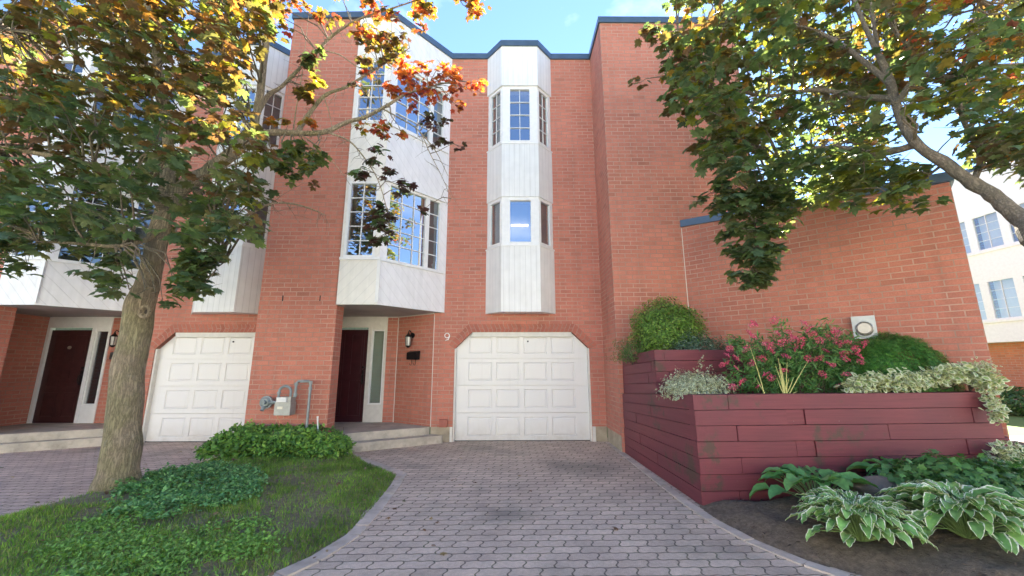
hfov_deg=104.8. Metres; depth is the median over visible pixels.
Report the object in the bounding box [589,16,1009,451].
end townhouse
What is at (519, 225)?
ceiling lamp
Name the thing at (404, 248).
window
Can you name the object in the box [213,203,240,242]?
window
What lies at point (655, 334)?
round shrub
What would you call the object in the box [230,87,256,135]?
window
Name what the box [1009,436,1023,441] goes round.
footpath
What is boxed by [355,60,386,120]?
window
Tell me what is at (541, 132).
window
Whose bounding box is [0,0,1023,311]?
sky
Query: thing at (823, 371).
flowering shrub
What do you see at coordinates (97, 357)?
window
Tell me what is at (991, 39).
maple tree
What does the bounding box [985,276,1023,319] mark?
window
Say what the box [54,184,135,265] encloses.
window
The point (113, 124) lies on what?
window
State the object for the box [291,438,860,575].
driveway
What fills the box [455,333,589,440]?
garage door
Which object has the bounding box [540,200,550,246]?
window
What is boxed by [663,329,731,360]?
trailing shrub
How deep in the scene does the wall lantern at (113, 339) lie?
8.41 m
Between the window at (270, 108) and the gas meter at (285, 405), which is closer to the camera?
the gas meter at (285, 405)
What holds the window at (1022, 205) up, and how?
in the background house
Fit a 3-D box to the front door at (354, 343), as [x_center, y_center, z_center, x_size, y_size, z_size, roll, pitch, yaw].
[-3.621,1.883,8.533,0.920,1.955,0.119,0,-11,0]
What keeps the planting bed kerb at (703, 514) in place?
on the ground at (1015, 425)
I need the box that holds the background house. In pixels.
[951,161,1023,408]
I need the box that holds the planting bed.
[695,441,1023,575]
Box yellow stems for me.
[750,348,806,392]
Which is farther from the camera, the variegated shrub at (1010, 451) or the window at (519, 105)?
the window at (519, 105)
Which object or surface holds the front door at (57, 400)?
in the townhouse at (59, 327)
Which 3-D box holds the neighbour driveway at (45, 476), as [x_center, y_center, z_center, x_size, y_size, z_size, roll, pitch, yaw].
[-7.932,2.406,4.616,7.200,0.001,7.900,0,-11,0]
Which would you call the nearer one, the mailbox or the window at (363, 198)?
the window at (363, 198)
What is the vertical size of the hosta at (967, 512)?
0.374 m
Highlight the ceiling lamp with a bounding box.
[511,224,527,225]
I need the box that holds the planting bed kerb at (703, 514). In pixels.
[605,442,852,575]
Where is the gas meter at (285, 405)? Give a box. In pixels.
[259,380,312,453]
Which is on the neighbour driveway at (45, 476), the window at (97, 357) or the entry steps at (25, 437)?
the entry steps at (25, 437)
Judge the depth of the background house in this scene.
13.45 m
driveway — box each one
[0,442,239,516]
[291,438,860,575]
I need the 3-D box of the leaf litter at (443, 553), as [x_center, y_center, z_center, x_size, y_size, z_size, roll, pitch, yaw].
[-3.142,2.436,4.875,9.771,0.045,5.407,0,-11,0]
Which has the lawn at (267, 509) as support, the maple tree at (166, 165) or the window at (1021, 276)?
the maple tree at (166, 165)
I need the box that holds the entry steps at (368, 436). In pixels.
[334,422,442,452]
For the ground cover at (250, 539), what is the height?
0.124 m
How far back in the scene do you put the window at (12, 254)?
7.47 m
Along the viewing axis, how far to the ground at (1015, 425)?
9.82 m
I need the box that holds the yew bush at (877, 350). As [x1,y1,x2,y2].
[837,331,964,392]
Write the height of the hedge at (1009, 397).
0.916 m
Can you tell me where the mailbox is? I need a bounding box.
[406,351,419,364]
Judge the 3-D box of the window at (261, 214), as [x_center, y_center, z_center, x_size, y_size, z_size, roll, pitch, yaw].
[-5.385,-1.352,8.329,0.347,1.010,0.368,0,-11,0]
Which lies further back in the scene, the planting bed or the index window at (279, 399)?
the index window at (279, 399)
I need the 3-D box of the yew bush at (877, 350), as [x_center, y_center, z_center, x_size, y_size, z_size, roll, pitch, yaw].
[4.856,0.998,5.051,1.314,0.912,0.827,0,-11,0]
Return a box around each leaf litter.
[0,442,621,555]
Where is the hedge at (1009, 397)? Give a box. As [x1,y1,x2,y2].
[998,386,1023,415]
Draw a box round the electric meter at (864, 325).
[851,315,877,338]
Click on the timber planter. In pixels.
(703, 449)
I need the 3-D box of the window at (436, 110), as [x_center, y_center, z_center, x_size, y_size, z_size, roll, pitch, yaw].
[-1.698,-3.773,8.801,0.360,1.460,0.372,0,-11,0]
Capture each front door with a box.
[32,330,91,422]
[335,330,368,421]
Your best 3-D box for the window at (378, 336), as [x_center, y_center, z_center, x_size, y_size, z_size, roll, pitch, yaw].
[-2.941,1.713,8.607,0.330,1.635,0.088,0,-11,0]
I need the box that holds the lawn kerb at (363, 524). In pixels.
[267,454,406,575]
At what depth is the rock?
3.65 m
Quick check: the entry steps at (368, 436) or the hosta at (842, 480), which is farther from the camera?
the entry steps at (368, 436)
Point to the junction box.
(442, 422)
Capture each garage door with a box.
[145,337,254,441]
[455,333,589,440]
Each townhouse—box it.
[0,10,422,441]
[244,11,606,454]
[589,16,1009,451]
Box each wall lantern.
[109,330,118,346]
[405,330,414,347]
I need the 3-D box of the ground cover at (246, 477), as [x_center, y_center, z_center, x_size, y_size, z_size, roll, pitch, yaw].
[-3.639,2.217,4.536,1.455,0.247,2.228,9,-14,-37]
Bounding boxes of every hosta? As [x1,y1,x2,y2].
[749,464,879,521]
[785,486,938,550]
[846,456,918,476]
[874,479,1023,554]
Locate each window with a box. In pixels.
[10,181,75,258]
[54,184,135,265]
[58,59,102,113]
[82,330,108,404]
[88,70,155,135]
[124,199,154,268]
[151,90,177,146]
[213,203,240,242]
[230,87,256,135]
[245,201,270,244]
[261,88,283,148]
[276,397,286,401]
[343,181,378,256]
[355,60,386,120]
[367,330,384,404]
[385,182,428,266]
[393,65,431,141]
[420,197,441,269]
[426,87,444,147]
[489,199,500,246]
[490,89,500,148]
[509,88,530,141]
[509,199,532,242]
[538,89,548,148]
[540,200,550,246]
[959,219,980,253]
[970,210,1014,251]
[974,282,997,320]
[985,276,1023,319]
[1005,201,1023,242]
[1020,274,1023,288]
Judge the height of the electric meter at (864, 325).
0.310 m
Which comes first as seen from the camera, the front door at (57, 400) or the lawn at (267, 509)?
the lawn at (267, 509)
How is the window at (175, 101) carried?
in the townhouse at (59, 327)
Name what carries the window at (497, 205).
in the townhouse at (507, 341)
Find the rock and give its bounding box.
[852,475,907,501]
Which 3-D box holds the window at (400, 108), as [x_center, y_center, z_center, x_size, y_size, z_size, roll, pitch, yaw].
[-2.172,-3.854,8.388,0.855,1.460,0.895,0,-11,0]
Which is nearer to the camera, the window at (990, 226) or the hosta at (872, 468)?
the hosta at (872, 468)
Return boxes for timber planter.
[622,350,1008,504]
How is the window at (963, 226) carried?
in the background house
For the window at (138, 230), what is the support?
in the townhouse at (59, 327)
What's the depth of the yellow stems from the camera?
4.58 m
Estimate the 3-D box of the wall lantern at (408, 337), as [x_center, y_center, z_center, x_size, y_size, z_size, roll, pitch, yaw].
[-2.164,1.070,8.296,0.145,0.374,0.192,-8,-13,34]
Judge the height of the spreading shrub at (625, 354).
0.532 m
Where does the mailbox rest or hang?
attached to the townhouse at (507, 341)
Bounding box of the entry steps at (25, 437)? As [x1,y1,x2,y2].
[0,423,103,452]
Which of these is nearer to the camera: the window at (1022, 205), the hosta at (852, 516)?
the hosta at (852, 516)
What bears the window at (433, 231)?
in the townhouse at (507, 341)
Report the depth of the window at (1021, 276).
12.67 m
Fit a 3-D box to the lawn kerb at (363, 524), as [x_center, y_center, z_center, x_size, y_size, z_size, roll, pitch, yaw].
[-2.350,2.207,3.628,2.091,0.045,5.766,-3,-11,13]
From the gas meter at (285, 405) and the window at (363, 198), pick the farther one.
the window at (363, 198)
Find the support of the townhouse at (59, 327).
on the ground at (1015, 425)
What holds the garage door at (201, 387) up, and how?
in the townhouse at (59, 327)
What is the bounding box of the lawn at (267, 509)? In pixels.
[0,456,393,575]
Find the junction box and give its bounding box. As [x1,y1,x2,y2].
[439,419,447,426]
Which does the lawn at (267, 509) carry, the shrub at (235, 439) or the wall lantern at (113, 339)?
the shrub at (235, 439)
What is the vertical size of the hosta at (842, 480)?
0.376 m
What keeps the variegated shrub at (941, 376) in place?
on the timber planter
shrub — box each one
[193,419,356,461]
[601,333,651,364]
[627,295,711,360]
[655,355,741,400]
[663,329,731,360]
[719,315,869,393]
[833,361,1013,398]
[961,356,1002,390]
[978,390,1011,425]
[981,439,1023,473]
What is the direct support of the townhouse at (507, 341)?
on the ground at (1015, 425)
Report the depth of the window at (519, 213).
8.42 m
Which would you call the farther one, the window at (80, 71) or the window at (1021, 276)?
the window at (1021, 276)
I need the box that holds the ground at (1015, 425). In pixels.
[429,411,1023,437]
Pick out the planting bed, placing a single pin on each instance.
(866, 558)
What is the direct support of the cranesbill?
on the planting bed
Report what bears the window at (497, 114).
in the townhouse at (507, 341)
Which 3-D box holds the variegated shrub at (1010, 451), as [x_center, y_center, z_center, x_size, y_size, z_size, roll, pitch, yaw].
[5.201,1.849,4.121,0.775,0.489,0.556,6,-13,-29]
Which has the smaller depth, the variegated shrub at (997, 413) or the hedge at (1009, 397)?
the variegated shrub at (997, 413)
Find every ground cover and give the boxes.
[8,510,292,575]
[100,459,268,521]
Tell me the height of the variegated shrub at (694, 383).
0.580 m
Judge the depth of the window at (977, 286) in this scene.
13.99 m
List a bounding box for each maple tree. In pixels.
[0,0,491,492]
[627,0,1023,291]
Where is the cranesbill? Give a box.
[866,449,1023,519]
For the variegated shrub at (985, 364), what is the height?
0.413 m

